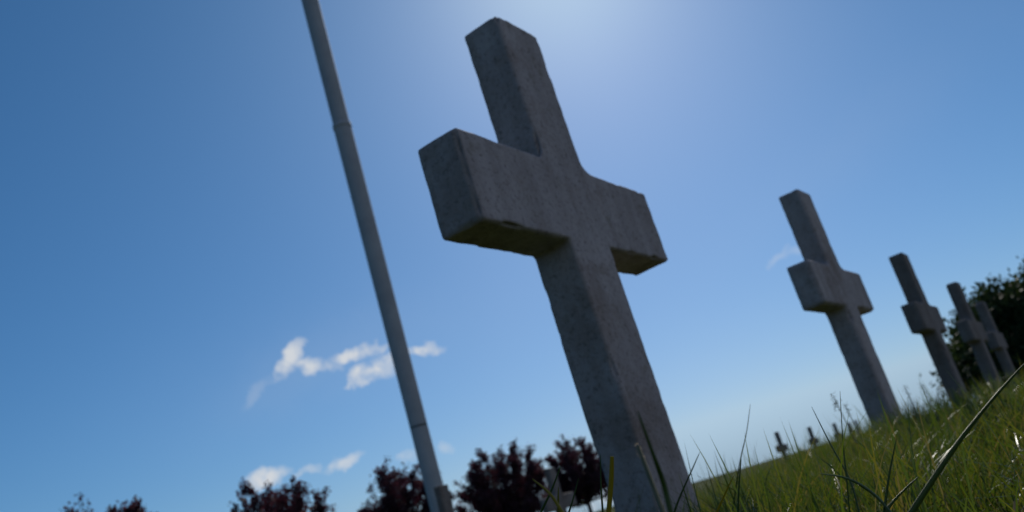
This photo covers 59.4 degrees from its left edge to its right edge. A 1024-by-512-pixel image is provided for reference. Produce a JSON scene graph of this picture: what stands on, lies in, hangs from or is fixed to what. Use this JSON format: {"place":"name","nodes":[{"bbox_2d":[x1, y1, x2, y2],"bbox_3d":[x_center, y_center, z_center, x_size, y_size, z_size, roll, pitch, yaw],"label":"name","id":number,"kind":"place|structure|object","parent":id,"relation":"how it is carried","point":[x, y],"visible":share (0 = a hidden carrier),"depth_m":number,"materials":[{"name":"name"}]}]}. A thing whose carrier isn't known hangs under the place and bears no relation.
{"place":"outdoors","nodes":[
{"label":"outdoors","id":0,"kind":"place"},
{"bbox_2d":[0,0,1023,511],"label":"sky","id":1,"kind":"structure","parent":0,"point":[189,308],"materials":[{"name":"blue"}]},
{"bbox_2d":[582,360,1023,511],"bbox_3d":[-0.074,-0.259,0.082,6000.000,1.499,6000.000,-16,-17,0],"label":"ground","id":2,"kind":"structure","parent":0,"point":[716,477],"depth_m":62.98,"materials":[{"name":"green plant"}]},
{"bbox_2d":[59,492,151,511],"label":"plum tree","id":3,"kind":"object","parent":2,"relation":"on","point":[133,506],"visible":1,"depth_m":25.45,"materials":[{"name":"purple plant"}]},
{"bbox_2d":[227,475,337,511],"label":"plum tree","id":4,"kind":"object","parent":2,"relation":"on","point":[280,502],"visible":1,"depth_m":31.47,"materials":[{"name":"purple plant"}]},
{"bbox_2d":[301,0,442,511],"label":"flagpole","id":5,"kind":"object","parent":2,"relation":"on","point":[389,311],"visible":0.98,"depth_m":15.06,"materials":[{"name":"grey metal"}]},
{"bbox_2d":[357,456,455,511],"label":"plum tree","id":6,"kind":"object","parent":2,"relation":"on","point":[397,496],"visible":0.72,"depth_m":38.42,"materials":[{"name":"purple plant"}]},
{"bbox_2d":[433,484,453,511],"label":"stone cross","id":7,"kind":"object","parent":2,"relation":"on","point":[443,498],"visible":1,"depth_m":9.44,"materials":[{"name":"stone"}]},
{"bbox_2d":[453,437,547,511],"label":"plum tree","id":8,"kind":"object","parent":2,"relation":"on","point":[517,491],"visible":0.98,"depth_m":41.55,"materials":[{"name":"purple plant"}]},
{"bbox_2d":[532,479,563,511],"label":"grass blade","id":9,"kind":"object","parent":2,"relation":"on","point":[557,504],"depth_m":0.48,"materials":[{"name":"green plant"}]},
{"bbox_2d":[540,466,560,511],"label":"grass blade","id":10,"kind":"object","parent":2,"relation":"on","point":[545,503],"depth_m":0.60,"materials":[{"name":"green plant"}]},
{"bbox_2d":[540,467,576,511],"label":"stone cross","id":11,"kind":"object","parent":2,"relation":"on","point":[565,500],"visible":0.84,"depth_m":11.43,"materials":[{"name":"stone"}]},
{"bbox_2d":[418,17,700,511],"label":"stone cross","id":12,"kind":"object","parent":2,"relation":"on","point":[527,184],"visible":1,"depth_m":1.73,"materials":[{"name":"stone"}]},
{"bbox_2d":[568,478,578,511],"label":"grass blade","id":13,"kind":"object","parent":2,"relation":"on","point":[573,497],"depth_m":0.72,"materials":[{"name":"green plant"}]},
{"bbox_2d":[540,434,607,511],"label":"plum tree","id":14,"kind":"object","parent":2,"relation":"on","point":[588,486],"visible":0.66,"depth_m":49.89,"materials":[{"name":"purple plant"}]},
{"bbox_2d":[600,454,603,511],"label":"grass blade","id":15,"kind":"object","parent":2,"relation":"on","point":[602,508],"depth_m":0.72,"materials":[{"name":"green plant"}]},
{"bbox_2d":[606,456,613,511],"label":"grass blade","id":16,"kind":"object","parent":2,"relation":"on","point":[610,488],"depth_m":0.58,"materials":[{"name":"green plant"}]},
{"bbox_2d":[635,443,664,511],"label":"grass blade","id":17,"kind":"object","parent":2,"relation":"on","point":[652,485],"visible":1,"depth_m":0.40,"materials":[{"name":"plant"}]},
{"bbox_2d":[637,412,672,511],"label":"grass blade","id":18,"kind":"object","parent":2,"relation":"on","point":[664,487],"depth_m":0.36,"materials":[{"name":"green plant"}]},
{"bbox_2d":[673,452,699,511],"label":"grass blade","id":19,"kind":"object","parent":2,"relation":"on","point":[678,500],"depth_m":0.95,"materials":[{"name":"green plant"}]},
{"bbox_2d":[716,476,733,511],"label":"grass blade","id":20,"kind":"object","parent":2,"relation":"on","point":[719,505],"depth_m":0.71,"materials":[{"name":"green plant"}]},
{"bbox_2d":[737,459,741,511],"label":"grass blade","id":21,"kind":"object","parent":2,"relation":"on","point":[738,489],"depth_m":0.75,"materials":[{"name":"green plant"}]},
{"bbox_2d":[732,409,749,510],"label":"grass blade","id":22,"kind":"object","parent":2,"relation":"on","point":[739,463],"depth_m":1.04,"materials":[{"name":"green plant"}]},
{"bbox_2d":[774,432,787,460],"bbox_3d":[7.266,5.367,23.829,0.096,1.424,0.740,-27,-20,30],"label":"stone cross","id":23,"kind":"object","parent":2,"relation":"on","point":[780,443],"visible":0.62,"depth_m":23.88,"materials":[{"name":"stone"}]},
{"bbox_2d":[807,427,819,448],"bbox_3d":[9.151,5.827,26.945,0.096,1.424,0.740,-26,-20,30],"label":"stone cross","id":24,"kind":"object","parent":2,"relation":"on","point":[810,431],"visible":0.45,"depth_m":27.02,"materials":[{"name":"stone"}]},
{"bbox_2d":[812,408,859,511],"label":"grass blade","id":25,"kind":"object","parent":2,"relation":"on","point":[855,497],"depth_m":0.81,"materials":[{"name":"green plant"}]},
{"bbox_2d":[832,423,841,438],"bbox_3d":[11.103,6.335,30.277,0.096,1.424,0.740,-26,-19,30],"label":"stone cross","id":26,"kind":"object","parent":2,"relation":"on","point":[834,427],"visible":0.21,"depth_m":30.36,"materials":[{"name":"stone"}]},
{"bbox_2d":[779,189,901,432],"bbox_3d":[1.399,0.391,3.619,0.096,1.423,0.740,-27,-20,30],"label":"stone cross","id":27,"kind":"object","parent":2,"relation":"on","point":[822,280],"visible":0.84,"depth_m":3.58,"materials":[{"name":"stone"}]},
{"bbox_2d":[840,396,849,511],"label":"grass blade","id":28,"kind":"object","parent":2,"relation":"on","point":[845,462],"depth_m":0.77,"materials":[{"name":"green plant"}]},
{"bbox_2d":[830,392,864,458],"bbox_3d":[0.808,0.444,2.104,0.039,0.264,0.025,-23,-18,23],"label":"seed stem","id":29,"kind":"object","parent":2,"relation":"on","point":[842,415],"visible":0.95,"depth_m":2.13,"materials":[{"name":"plant"}]},
{"bbox_2d":[843,402,864,446],"bbox_3d":[0.825,0.452,2.097,0.027,0.232,0.021,-26,-20,29],"label":"seed stem","id":30,"kind":"object","parent":2,"relation":"on","point":[851,418],"visible":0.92,"depth_m":2.12,"materials":[{"name":"plant"}]},
{"bbox_2d":[819,473,891,511],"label":"grass blade","id":31,"kind":"object","parent":2,"relation":"on","point":[878,498],"depth_m":0.56,"materials":[{"name":"green plant"}]},
{"bbox_2d":[883,438,896,511],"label":"grass blade","id":32,"kind":"object","parent":2,"relation":"on","point":[886,492],"depth_m":0.56,"materials":[{"name":"green plant"}]},
{"bbox_2d":[886,477,917,511],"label":"grass blade","id":33,"kind":"object","parent":2,"relation":"on","point":[889,506],"depth_m":0.57,"materials":[{"name":"green plant"}]},
{"bbox_2d":[903,385,920,421],"bbox_3d":[0.981,0.410,2.148,0.022,0.214,0.021,-16,-17,0],"label":"seed stem","id":34,"kind":"object","parent":2,"relation":"on","point":[910,400],"visible":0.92,"depth_m":2.17,"materials":[{"name":"plant"}]},
{"bbox_2d":[888,252,968,409],"bbox_3d":[2.686,0.650,5.599,0.096,1.423,0.740,-26,-20,30],"label":"stone cross","id":35,"kind":"object","parent":2,"relation":"on","point":[923,318],"visible":0.76,"depth_m":5.56,"materials":[{"name":"stone"}]},
{"bbox_2d":[918,383,939,421],"bbox_3d":[1.096,0.423,2.318,0.018,0.199,0.017,0,-23,-41],"label":"seed stem","id":36,"kind":"object","parent":2,"relation":"on","point":[928,399],"visible":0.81,"depth_m":2.33,"materials":[{"name":"plant"}]},
{"bbox_2d":[936,387,952,420],"bbox_3d":[1.128,0.418,2.304,0.014,0.178,0.013,-6,-20,-30],"label":"seed stem","id":37,"kind":"object","parent":2,"relation":"on","point":[942,396],"visible":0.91,"depth_m":2.32,"materials":[{"name":"plant"}]},
{"bbox_2d":[908,364,1023,511],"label":"grass blade","id":38,"kind":"object","parent":2,"relation":"on","point":[930,483],"depth_m":0.51,"materials":[{"name":"green plant"}]},
{"bbox_2d":[919,268,1023,402],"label":"evergreen tree","id":39,"kind":"object","parent":2,"relation":"on","point":[1005,305],"visible":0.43,"depth_m":19.59,"materials":[{"name":"green plant"}]},
{"bbox_2d":[946,282,1006,395],"bbox_3d":[3.972,0.894,7.529,0.096,1.423,0.740,-26,-20,31],"label":"stone cross","id":40,"kind":"object","parent":2,"relation":"on","point":[972,332],"visible":0.73,"depth_m":7.50,"materials":[{"name":"stone"}]},
{"bbox_2d":[964,366,1002,427],"bbox_3d":[1.026,0.332,1.922,0.038,0.209,0.015,-16,-17,0],"label":"seed stem","id":41,"kind":"object","parent":2,"relation":"on","point":[977,386],"visible":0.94,"depth_m":1.94,"materials":[{"name":"plant"}]},
{"bbox_2d":[975,301,1020,390],"bbox_3d":[5.246,1.159,9.511,0.096,1.423,0.740,-26,-20,30],"label":"stone cross","id":42,"kind":"object","parent":2,"relation":"on","point":[997,343],"visible":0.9,"depth_m":9.49,"materials":[{"name":"stone"}]},
{"bbox_2d":[1011,256,1023,283],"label":"evergreen tree","id":43,"kind":"object","parent":2,"relation":"on","point":[1021,273],"visible":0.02,"depth_m":23.97,"materials":[{"name":"green plant"}]}
]}

